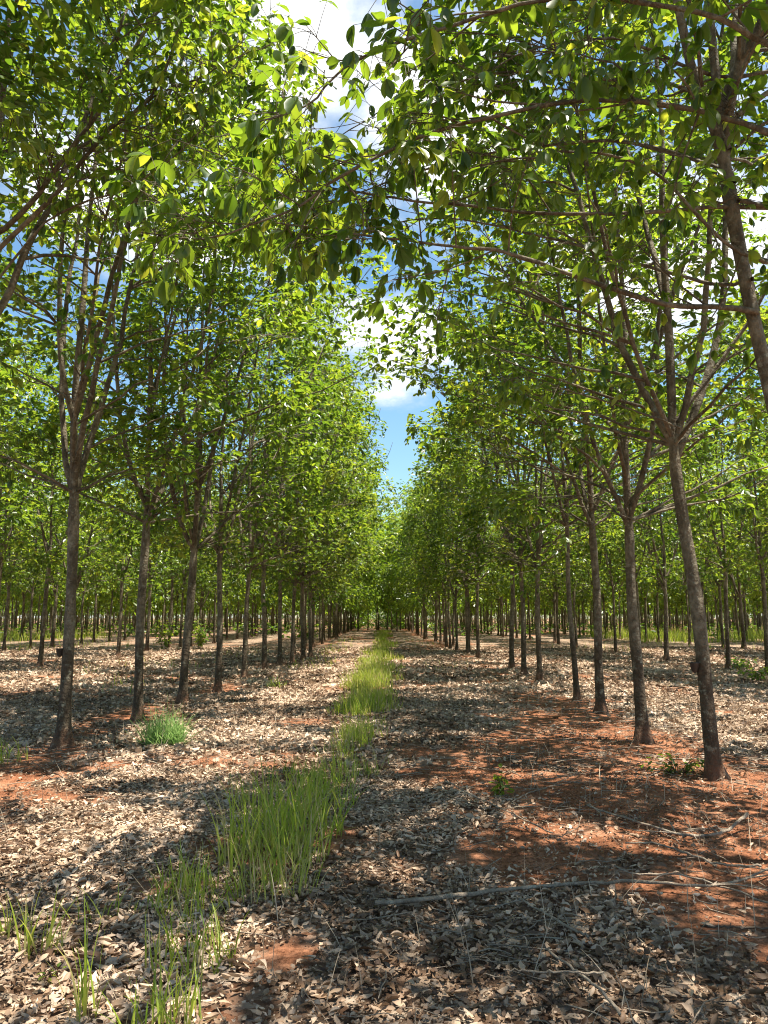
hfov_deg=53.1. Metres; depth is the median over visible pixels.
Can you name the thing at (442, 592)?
rubber tree
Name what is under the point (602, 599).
rubber tree
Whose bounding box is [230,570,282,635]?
rubber tree
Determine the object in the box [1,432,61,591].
rubber tree
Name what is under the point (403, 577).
rubber tree
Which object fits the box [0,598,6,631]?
rubber tree
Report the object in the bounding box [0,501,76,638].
rubber tree
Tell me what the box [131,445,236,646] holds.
rubber tree
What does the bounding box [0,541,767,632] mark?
distant trunks
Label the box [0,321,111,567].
rubber tree
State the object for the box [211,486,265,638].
rubber tree
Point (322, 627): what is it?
rubber tree
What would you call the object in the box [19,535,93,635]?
rubber tree
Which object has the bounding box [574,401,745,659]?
rubber tree
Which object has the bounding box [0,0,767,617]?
sky
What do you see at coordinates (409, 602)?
rubber tree
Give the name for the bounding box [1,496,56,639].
rubber tree
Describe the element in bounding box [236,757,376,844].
grass clump
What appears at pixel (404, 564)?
rubber tree
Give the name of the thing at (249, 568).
rubber tree
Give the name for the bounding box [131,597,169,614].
rubber tree
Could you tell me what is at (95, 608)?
rubber tree
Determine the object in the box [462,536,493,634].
rubber tree
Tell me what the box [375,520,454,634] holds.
rubber tree
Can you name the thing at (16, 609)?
rubber tree
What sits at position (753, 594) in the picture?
rubber tree
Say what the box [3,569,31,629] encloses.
rubber tree
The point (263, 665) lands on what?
rubber tree
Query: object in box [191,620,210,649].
leafy weed
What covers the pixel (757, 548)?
rubber tree
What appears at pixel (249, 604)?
rubber tree
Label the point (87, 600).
rubber tree
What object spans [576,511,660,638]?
rubber tree
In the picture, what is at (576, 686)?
rubber tree
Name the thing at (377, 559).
rubber tree
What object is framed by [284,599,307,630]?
rubber tree
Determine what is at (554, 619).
rubber tree
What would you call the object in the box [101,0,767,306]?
rubber tree
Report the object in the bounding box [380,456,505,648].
rubber tree
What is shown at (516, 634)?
rubber tree
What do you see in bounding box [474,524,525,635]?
rubber tree
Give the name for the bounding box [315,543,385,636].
rubber tree
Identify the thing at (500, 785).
leafy weed
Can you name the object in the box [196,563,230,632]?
rubber tree
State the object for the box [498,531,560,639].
rubber tree
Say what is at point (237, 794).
grass clump
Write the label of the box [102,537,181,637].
rubber tree
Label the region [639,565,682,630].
rubber tree
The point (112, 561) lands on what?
rubber tree
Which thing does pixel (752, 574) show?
rubber tree
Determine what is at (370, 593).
rubber tree
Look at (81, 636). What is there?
rubber tree
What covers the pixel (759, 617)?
rubber tree
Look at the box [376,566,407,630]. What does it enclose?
rubber tree
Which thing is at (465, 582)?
rubber tree
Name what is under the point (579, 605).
rubber tree
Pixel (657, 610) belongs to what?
rubber tree
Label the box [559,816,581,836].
fallen branch
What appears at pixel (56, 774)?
fallen branch
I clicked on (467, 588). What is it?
rubber tree
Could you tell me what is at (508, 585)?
rubber tree
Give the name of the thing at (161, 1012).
grass clump
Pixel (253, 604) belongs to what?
rubber tree
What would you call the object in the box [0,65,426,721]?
rubber tree
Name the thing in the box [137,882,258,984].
grass clump
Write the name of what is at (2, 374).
rubber tree
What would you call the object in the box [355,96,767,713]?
rubber tree
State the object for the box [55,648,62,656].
latex cup
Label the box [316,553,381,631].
rubber tree
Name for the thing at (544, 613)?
rubber tree
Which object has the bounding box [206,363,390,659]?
rubber tree
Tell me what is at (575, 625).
rubber tree
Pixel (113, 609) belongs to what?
rubber tree
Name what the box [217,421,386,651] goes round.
rubber tree
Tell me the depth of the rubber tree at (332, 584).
37.64 m
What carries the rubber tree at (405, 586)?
on the ground at (294, 950)
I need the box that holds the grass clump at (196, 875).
[151,840,222,905]
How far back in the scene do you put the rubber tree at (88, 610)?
66.15 m
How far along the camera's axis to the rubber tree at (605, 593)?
62.13 m
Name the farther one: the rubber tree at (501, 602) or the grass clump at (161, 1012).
the rubber tree at (501, 602)
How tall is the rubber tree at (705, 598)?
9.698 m
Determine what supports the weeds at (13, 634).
on the ground at (294, 950)
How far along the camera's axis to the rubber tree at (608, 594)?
38.95 m
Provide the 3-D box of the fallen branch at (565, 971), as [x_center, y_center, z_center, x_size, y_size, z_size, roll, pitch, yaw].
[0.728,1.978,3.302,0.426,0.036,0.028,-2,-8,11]
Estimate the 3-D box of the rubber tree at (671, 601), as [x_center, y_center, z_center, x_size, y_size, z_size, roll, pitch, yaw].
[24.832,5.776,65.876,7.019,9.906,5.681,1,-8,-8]
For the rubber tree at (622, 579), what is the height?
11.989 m
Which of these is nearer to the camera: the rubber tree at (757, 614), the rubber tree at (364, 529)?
the rubber tree at (364, 529)
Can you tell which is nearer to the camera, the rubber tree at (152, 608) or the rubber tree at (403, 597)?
the rubber tree at (403, 597)
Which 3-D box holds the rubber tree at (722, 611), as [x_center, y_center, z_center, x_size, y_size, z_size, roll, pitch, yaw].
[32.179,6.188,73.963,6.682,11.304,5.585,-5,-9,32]
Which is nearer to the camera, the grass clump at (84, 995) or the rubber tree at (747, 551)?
the grass clump at (84, 995)
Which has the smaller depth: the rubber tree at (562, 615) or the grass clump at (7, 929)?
the grass clump at (7, 929)
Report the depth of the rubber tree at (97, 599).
68.10 m
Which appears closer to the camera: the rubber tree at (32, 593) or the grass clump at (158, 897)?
the grass clump at (158, 897)
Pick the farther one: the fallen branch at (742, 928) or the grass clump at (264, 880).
the grass clump at (264, 880)
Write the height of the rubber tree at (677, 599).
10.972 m
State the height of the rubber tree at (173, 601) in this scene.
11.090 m
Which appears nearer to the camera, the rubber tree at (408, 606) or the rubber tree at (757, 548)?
the rubber tree at (757, 548)
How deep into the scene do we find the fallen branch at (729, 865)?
4.92 m
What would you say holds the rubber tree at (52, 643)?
on the ground at (294, 950)
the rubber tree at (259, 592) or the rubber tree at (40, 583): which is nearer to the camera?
the rubber tree at (40, 583)
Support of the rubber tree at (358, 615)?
on the ground at (294, 950)
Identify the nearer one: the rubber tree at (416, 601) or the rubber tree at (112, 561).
the rubber tree at (112, 561)
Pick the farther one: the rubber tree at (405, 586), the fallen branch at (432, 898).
the rubber tree at (405, 586)
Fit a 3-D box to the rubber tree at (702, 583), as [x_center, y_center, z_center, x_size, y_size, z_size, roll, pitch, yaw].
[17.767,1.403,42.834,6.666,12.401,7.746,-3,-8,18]
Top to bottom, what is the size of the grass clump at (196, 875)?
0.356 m
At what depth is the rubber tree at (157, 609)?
88.55 m
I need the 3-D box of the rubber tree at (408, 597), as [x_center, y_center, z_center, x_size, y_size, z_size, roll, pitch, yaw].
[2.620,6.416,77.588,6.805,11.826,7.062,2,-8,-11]
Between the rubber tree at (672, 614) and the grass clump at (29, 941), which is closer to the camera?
the grass clump at (29, 941)
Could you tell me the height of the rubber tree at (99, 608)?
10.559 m
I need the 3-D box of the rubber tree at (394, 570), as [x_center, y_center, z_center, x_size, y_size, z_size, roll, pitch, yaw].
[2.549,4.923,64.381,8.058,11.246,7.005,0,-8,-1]
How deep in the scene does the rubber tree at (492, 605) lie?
78.98 m
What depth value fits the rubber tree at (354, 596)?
52.85 m
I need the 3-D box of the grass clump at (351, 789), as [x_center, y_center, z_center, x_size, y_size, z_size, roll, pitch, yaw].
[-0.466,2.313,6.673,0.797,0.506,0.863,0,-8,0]
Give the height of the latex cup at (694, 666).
0.105 m
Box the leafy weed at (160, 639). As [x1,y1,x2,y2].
[151,619,177,648]
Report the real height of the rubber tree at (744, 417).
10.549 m
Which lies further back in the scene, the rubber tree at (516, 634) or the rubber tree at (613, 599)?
the rubber tree at (516, 634)
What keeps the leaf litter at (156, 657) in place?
on the ground at (294, 950)
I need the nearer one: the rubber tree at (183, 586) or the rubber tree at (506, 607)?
the rubber tree at (183, 586)
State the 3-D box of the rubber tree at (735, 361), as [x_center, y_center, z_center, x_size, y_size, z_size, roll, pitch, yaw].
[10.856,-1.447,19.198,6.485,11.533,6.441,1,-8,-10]
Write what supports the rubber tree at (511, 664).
on the ground at (294, 950)
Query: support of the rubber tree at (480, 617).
on the ground at (294, 950)
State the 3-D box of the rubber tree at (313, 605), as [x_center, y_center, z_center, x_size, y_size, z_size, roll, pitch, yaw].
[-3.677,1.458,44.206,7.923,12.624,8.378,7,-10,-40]
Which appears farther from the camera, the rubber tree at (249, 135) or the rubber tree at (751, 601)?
the rubber tree at (751, 601)
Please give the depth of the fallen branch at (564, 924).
3.92 m
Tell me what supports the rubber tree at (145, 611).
on the ground at (294, 950)
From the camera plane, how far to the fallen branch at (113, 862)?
4.77 m
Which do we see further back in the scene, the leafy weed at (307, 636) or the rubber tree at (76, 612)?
the rubber tree at (76, 612)
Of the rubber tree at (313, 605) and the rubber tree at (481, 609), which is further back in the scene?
the rubber tree at (481, 609)
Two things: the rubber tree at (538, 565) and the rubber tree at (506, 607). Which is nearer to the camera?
the rubber tree at (538, 565)
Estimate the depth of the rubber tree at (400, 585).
76.39 m
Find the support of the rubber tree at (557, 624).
on the ground at (294, 950)
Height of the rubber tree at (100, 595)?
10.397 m
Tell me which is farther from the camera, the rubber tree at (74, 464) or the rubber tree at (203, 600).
the rubber tree at (203, 600)
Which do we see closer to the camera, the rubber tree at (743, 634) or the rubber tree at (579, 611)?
the rubber tree at (743, 634)
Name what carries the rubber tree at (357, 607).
on the ground at (294, 950)
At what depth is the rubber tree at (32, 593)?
40.23 m
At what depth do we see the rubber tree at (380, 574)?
59.91 m
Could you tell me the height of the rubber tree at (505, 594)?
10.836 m
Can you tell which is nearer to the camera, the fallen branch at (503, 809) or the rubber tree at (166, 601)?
the fallen branch at (503, 809)
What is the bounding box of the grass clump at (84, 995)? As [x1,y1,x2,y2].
[42,897,108,1022]
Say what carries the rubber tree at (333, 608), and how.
on the ground at (294, 950)
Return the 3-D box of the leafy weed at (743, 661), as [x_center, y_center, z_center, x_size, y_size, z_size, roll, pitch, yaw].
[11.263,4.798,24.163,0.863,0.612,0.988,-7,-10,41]
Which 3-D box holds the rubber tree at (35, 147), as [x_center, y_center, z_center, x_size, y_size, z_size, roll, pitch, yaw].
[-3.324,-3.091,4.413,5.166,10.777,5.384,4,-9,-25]
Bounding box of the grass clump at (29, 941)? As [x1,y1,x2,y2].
[5,886,79,961]
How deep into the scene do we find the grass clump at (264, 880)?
4.42 m
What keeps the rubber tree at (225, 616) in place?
on the ground at (294, 950)
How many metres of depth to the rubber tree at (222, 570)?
55.10 m
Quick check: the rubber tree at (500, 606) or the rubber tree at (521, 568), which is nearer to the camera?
the rubber tree at (521, 568)
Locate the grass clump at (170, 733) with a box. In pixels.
[123,696,209,749]
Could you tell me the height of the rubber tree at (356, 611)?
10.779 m
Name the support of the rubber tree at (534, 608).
on the ground at (294, 950)
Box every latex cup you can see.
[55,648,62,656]
[688,662,699,672]
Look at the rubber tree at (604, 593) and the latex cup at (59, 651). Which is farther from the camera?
the rubber tree at (604, 593)
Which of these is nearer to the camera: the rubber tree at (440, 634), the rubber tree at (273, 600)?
the rubber tree at (440, 634)
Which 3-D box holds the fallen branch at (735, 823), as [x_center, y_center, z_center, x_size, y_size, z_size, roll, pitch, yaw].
[2.086,2.340,5.831,1.225,0.114,0.659,-4,-9,27]
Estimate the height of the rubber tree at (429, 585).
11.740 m
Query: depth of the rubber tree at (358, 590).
55.17 m
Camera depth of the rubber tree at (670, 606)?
66.61 m
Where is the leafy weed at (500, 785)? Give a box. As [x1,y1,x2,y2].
[489,763,513,797]
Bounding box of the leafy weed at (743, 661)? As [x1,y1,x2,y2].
[725,654,757,669]
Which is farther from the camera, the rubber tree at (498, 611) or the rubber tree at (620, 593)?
the rubber tree at (498, 611)
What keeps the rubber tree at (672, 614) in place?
on the ground at (294, 950)
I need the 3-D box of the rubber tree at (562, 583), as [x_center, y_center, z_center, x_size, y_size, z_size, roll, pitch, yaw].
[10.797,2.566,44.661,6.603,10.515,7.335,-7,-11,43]
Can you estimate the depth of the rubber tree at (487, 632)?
76.78 m
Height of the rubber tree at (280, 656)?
11.597 m
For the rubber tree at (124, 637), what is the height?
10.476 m
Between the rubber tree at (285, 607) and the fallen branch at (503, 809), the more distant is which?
the rubber tree at (285, 607)
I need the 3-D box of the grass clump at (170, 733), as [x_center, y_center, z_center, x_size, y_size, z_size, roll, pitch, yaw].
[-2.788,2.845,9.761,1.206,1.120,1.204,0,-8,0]
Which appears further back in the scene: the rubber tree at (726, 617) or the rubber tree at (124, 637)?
the rubber tree at (124, 637)
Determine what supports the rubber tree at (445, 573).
on the ground at (294, 950)
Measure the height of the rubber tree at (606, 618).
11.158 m
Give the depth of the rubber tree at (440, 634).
47.27 m
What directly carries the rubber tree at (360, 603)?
on the ground at (294, 950)
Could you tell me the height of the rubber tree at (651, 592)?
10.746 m
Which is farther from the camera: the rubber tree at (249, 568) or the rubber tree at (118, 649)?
the rubber tree at (118, 649)
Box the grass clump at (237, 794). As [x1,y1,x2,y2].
[225,771,266,808]
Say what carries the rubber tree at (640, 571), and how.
on the ground at (294, 950)
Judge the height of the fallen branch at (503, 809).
0.030 m
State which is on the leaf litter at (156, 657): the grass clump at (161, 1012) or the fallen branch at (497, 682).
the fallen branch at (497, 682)
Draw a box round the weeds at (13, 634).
[0,625,763,692]
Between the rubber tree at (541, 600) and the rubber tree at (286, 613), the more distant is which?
the rubber tree at (286, 613)
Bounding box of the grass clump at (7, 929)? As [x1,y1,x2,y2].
[0,897,28,939]
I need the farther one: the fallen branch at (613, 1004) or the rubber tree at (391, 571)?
the rubber tree at (391, 571)
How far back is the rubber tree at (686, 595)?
46.28 m
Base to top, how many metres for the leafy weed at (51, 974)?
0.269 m
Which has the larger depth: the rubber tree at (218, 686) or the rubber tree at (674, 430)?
the rubber tree at (218, 686)
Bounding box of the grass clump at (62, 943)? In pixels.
[53,920,78,953]
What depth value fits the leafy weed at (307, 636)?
55.45 m
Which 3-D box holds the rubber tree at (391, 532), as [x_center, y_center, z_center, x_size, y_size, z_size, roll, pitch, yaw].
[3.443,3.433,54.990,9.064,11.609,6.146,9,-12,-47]
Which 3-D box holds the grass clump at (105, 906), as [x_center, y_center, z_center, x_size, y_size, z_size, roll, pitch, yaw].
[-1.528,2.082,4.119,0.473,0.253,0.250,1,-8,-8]
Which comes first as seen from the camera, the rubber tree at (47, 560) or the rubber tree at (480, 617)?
the rubber tree at (47, 560)
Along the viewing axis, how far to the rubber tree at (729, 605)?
70.08 m
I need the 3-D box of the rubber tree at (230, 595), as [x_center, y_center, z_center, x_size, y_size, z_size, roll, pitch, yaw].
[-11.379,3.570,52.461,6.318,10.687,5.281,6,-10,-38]
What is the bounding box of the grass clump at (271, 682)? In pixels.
[266,674,286,687]
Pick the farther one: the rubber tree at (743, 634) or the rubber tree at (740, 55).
the rubber tree at (743, 634)
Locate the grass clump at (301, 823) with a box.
[185,736,355,891]
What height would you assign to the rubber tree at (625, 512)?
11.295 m
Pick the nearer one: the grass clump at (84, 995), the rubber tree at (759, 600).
the grass clump at (84, 995)
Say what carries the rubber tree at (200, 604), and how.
on the ground at (294, 950)
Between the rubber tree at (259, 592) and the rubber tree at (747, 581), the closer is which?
the rubber tree at (747, 581)
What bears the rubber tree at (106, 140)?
on the ground at (294, 950)
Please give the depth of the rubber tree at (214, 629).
49.43 m
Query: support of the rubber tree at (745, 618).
on the ground at (294, 950)
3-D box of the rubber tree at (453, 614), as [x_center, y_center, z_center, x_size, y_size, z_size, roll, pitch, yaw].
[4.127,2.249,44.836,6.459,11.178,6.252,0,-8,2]
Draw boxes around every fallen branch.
[32,761,84,792]
[49,860,175,867]
[374,868,767,904]
[447,780,552,833]
[472,682,528,695]
[503,968,603,974]
[511,772,580,802]
[515,895,589,938]
[545,948,621,1014]
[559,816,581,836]
[587,804,748,837]
[614,865,767,903]
[625,841,767,870]
[703,924,767,929]
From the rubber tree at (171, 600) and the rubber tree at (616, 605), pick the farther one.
the rubber tree at (616, 605)
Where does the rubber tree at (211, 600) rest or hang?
on the ground at (294, 950)
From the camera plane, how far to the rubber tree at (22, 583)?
53.61 m
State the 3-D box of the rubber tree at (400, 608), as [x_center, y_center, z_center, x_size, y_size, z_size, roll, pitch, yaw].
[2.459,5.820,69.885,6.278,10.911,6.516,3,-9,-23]
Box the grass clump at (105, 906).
[58,883,144,924]
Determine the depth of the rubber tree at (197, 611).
81.16 m
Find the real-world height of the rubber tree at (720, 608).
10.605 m
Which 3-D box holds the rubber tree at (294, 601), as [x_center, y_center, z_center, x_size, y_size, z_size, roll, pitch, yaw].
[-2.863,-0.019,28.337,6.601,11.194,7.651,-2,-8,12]
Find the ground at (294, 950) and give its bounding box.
[0,618,767,1023]
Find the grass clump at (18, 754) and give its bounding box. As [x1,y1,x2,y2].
[0,731,27,764]
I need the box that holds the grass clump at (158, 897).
[139,846,246,924]
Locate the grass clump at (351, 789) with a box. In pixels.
[287,749,362,811]
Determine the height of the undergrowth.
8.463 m
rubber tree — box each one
[0,0,198,180]
[0,0,334,315]
[0,0,343,749]
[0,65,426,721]
[0,229,25,494]
[0,277,65,531]
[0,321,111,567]
[0,353,114,592]
[0,443,67,649]
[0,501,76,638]
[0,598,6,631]
[1,323,151,667]
[1,398,161,594]
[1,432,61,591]
[1,463,118,646]
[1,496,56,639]
[1,501,58,641]
[1,589,37,629]
[2,441,92,647]
[2,444,59,579]
[2,581,41,634]
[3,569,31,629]
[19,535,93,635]
[25,511,91,637]
[26,473,132,598]
[39,471,136,643]
[44,447,181,656]
[50,601,94,614]
[52,130,370,703]
[52,524,101,627]
[57,475,155,641]
[57,602,92,628]
[64,532,119,633]
[64,602,104,631]
[76,532,131,628]
[78,498,147,640]
[79,203,392,691]
[81,555,136,634]
[83,435,212,650]
[84,521,111,635]
[97,506,163,639]
[99,282,380,669]
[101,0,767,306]
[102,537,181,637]
[105,445,230,648]
[117,581,155,630]
[118,581,136,632]
[130,535,198,636]
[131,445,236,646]
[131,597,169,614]
[137,270,386,678]
[138,515,187,635]
[146,537,197,633]
[146,599,169,625]
[151,562,204,635]
[151,583,168,627]
[152,482,241,645]
[157,489,247,642]
[157,584,225,609]
[167,488,249,641]
[169,574,222,633]
[177,502,259,642]
[184,525,274,638]
[186,484,253,597]
[191,340,388,664]
[194,573,225,631]
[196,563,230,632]
[197,0,767,413]
[202,593,216,626]
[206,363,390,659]
[209,546,287,636]
[210,601,244,630]
[211,393,385,655]
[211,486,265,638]
[215,364,395,662]
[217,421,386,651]
[224,538,287,637]
[227,538,283,636]
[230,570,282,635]
[233,422,364,649]
[238,445,405,646]
[239,395,401,657]
[247,469,380,647]
[249,585,291,634]
[253,578,286,608]
[254,544,298,633]
[255,489,383,602]
[258,599,291,632]
[284,467,380,643]
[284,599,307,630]
[285,503,364,641]
[288,486,391,639]
[290,504,385,639]
[307,486,387,640]
[307,509,399,637]
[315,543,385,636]
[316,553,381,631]
[317,500,398,635]
[321,525,392,634]
[325,513,383,636]
[327,568,376,630]
[332,559,382,632]
[339,557,378,632]
[344,574,393,633]
[346,574,378,631]
[347,580,375,631]
[353,0,767,743]
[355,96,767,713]
[357,588,383,630]
[368,0,767,781]
[370,484,482,641]
[370,503,457,636]
[373,483,454,638]
[374,478,481,639]
[375,519,450,610]
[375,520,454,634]
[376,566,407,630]
[379,565,412,631]
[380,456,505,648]
[380,494,460,636]
[380,514,461,638]
[380,530,432,634]
[382,522,413,610]
[384,537,416,632]
[384,538,431,634]
[384,542,428,632]
[385,528,451,607]
[389,585,414,631]
[394,443,505,650]
[397,415,534,651]
[397,460,501,646]
[399,469,503,644]
[399,480,489,643]
[401,161,767,700]
[404,485,493,641]
[406,385,561,657]
[406,411,545,653]
[408,334,619,668]
[412,291,628,674]
[432,275,670,680]
[451,595,504,631]
[460,563,508,631]
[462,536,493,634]
[469,569,509,632]
[470,563,526,636]
[472,524,508,633]
[472,527,519,634]
[473,586,491,630]
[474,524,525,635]
[475,523,566,608]
[483,534,530,635]
[485,499,585,599]
[486,525,558,637]
[489,490,572,641]
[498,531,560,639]
[500,472,606,642]
[510,594,562,613]
[515,493,599,643]
[517,435,621,646]
[523,474,620,601]
[529,568,589,633]
[529,592,547,631]
[538,374,743,656]
[540,585,589,614]
[542,466,658,625]
[545,582,566,633]
[555,399,700,652]
[555,415,669,651]
[558,581,612,634]
[559,532,607,634]
[562,584,612,631]
[564,530,621,604]
[571,518,617,604]
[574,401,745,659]
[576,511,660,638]
[579,536,643,637]
[589,599,615,631]
[598,473,704,641]
[606,592,651,632]
[611,500,681,640]
[615,541,661,629]
[618,541,643,629]
[620,487,707,643]
[631,343,767,668]
[635,494,749,644]
[638,533,684,631]
[639,551,684,628]
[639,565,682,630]
[642,536,710,636]
[646,429,758,600]
[647,301,767,674]
[648,519,734,633]
[658,599,686,629]
[659,592,685,628]
[661,248,767,562]
[661,539,747,622]
[665,429,767,648]
[673,466,762,647]
[679,520,735,636]
[698,482,767,638]
[702,432,767,595]
[702,522,766,639]
[703,566,748,632]
[706,582,729,633]
[707,585,754,634]
[709,555,748,629]
[716,492,767,603]
[723,591,760,628]
[730,565,761,632]
[732,502,767,589]
[734,332,767,516]
[738,478,767,595]
[738,602,760,629]
[739,431,767,577]
[741,537,767,609]
[745,549,767,615]
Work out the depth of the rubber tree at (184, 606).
75.75 m
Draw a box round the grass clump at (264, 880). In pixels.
[212,829,343,907]
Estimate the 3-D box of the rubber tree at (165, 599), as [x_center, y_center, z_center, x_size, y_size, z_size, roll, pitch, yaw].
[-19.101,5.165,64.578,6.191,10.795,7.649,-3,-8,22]
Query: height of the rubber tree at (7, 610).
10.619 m
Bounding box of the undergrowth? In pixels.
[0,597,761,639]
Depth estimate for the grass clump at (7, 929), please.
3.93 m
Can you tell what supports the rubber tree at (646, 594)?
on the ground at (294, 950)
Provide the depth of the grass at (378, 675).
13.17 m
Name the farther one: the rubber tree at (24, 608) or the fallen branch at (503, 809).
the rubber tree at (24, 608)
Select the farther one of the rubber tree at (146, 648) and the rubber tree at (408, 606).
the rubber tree at (408, 606)
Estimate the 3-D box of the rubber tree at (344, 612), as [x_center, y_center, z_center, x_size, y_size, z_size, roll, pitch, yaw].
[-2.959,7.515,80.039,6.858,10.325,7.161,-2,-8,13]
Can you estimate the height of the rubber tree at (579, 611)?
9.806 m
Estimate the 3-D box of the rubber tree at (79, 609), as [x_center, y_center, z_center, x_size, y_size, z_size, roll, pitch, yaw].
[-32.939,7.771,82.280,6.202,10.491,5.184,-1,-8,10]
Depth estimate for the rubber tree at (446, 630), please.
42.36 m
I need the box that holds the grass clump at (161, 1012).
[93,933,214,1023]
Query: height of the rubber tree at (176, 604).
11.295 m
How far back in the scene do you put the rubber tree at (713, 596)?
58.27 m
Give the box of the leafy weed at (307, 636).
[297,627,318,639]
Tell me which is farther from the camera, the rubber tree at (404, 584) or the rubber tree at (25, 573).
the rubber tree at (404, 584)
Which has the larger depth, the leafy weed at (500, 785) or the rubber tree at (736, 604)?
the rubber tree at (736, 604)
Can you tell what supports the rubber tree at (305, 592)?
on the ground at (294, 950)
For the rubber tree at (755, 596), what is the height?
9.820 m
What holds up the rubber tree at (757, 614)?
on the ground at (294, 950)
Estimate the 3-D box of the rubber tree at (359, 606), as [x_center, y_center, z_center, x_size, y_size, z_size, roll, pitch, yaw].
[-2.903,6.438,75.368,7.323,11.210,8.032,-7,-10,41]
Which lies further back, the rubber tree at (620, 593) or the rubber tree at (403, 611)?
the rubber tree at (403, 611)
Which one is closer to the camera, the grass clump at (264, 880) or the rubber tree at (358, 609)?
the grass clump at (264, 880)
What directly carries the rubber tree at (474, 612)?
on the ground at (294, 950)
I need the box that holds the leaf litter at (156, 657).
[0,645,767,1023]
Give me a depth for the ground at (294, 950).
5.37 m
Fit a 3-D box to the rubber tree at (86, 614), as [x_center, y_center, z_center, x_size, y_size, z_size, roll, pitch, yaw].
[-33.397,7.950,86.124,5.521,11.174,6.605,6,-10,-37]
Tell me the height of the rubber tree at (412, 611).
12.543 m
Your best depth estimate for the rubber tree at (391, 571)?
57.59 m
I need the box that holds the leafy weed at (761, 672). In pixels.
[731,663,767,680]
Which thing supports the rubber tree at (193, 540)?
on the ground at (294, 950)
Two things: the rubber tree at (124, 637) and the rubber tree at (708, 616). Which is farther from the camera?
the rubber tree at (708, 616)
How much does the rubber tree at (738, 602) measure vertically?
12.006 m
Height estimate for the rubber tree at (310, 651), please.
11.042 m
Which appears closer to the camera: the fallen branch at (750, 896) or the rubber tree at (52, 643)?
the fallen branch at (750, 896)
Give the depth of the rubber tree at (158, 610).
86.81 m
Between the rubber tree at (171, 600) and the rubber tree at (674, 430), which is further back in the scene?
the rubber tree at (171, 600)
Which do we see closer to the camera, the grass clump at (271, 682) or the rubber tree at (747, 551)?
the grass clump at (271, 682)
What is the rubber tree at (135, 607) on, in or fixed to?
on the ground at (294, 950)
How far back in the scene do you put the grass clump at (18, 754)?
8.63 m
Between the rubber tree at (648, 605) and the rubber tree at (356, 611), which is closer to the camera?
the rubber tree at (648, 605)
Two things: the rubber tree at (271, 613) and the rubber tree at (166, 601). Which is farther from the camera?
the rubber tree at (271, 613)
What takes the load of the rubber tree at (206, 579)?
on the ground at (294, 950)
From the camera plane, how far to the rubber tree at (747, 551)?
33.71 m
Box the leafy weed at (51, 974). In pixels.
[37,963,66,983]
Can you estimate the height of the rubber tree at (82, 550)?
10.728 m
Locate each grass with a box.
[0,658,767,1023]
[269,629,410,793]
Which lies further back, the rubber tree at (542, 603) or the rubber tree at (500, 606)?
the rubber tree at (500, 606)
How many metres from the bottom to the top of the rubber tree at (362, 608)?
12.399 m
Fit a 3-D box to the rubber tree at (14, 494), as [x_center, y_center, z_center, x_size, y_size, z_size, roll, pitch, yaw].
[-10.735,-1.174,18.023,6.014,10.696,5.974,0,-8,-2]
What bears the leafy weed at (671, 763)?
on the ground at (294, 950)
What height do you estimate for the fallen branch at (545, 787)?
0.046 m
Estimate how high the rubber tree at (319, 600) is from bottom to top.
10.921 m
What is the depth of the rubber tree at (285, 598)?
72.75 m
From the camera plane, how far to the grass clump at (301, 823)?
5.05 m
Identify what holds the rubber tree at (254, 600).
on the ground at (294, 950)
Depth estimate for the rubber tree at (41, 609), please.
59.90 m
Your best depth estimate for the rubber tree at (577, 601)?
67.17 m
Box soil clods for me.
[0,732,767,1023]
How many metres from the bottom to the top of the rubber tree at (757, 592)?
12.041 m
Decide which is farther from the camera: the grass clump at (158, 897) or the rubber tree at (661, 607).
the rubber tree at (661, 607)
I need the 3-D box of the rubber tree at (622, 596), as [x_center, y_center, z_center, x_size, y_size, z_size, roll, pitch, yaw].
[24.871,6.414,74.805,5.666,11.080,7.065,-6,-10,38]
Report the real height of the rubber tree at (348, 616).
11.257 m
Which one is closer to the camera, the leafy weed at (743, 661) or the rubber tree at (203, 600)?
the leafy weed at (743, 661)
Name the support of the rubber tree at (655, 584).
on the ground at (294, 950)
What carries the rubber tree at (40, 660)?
on the ground at (294, 950)
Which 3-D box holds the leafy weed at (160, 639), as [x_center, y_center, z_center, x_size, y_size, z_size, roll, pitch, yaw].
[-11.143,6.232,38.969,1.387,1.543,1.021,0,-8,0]
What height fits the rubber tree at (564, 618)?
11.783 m
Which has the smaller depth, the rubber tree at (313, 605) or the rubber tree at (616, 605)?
the rubber tree at (313, 605)
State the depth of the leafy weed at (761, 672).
19.82 m
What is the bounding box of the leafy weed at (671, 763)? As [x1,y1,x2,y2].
[638,752,703,776]
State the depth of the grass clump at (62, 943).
3.76 m

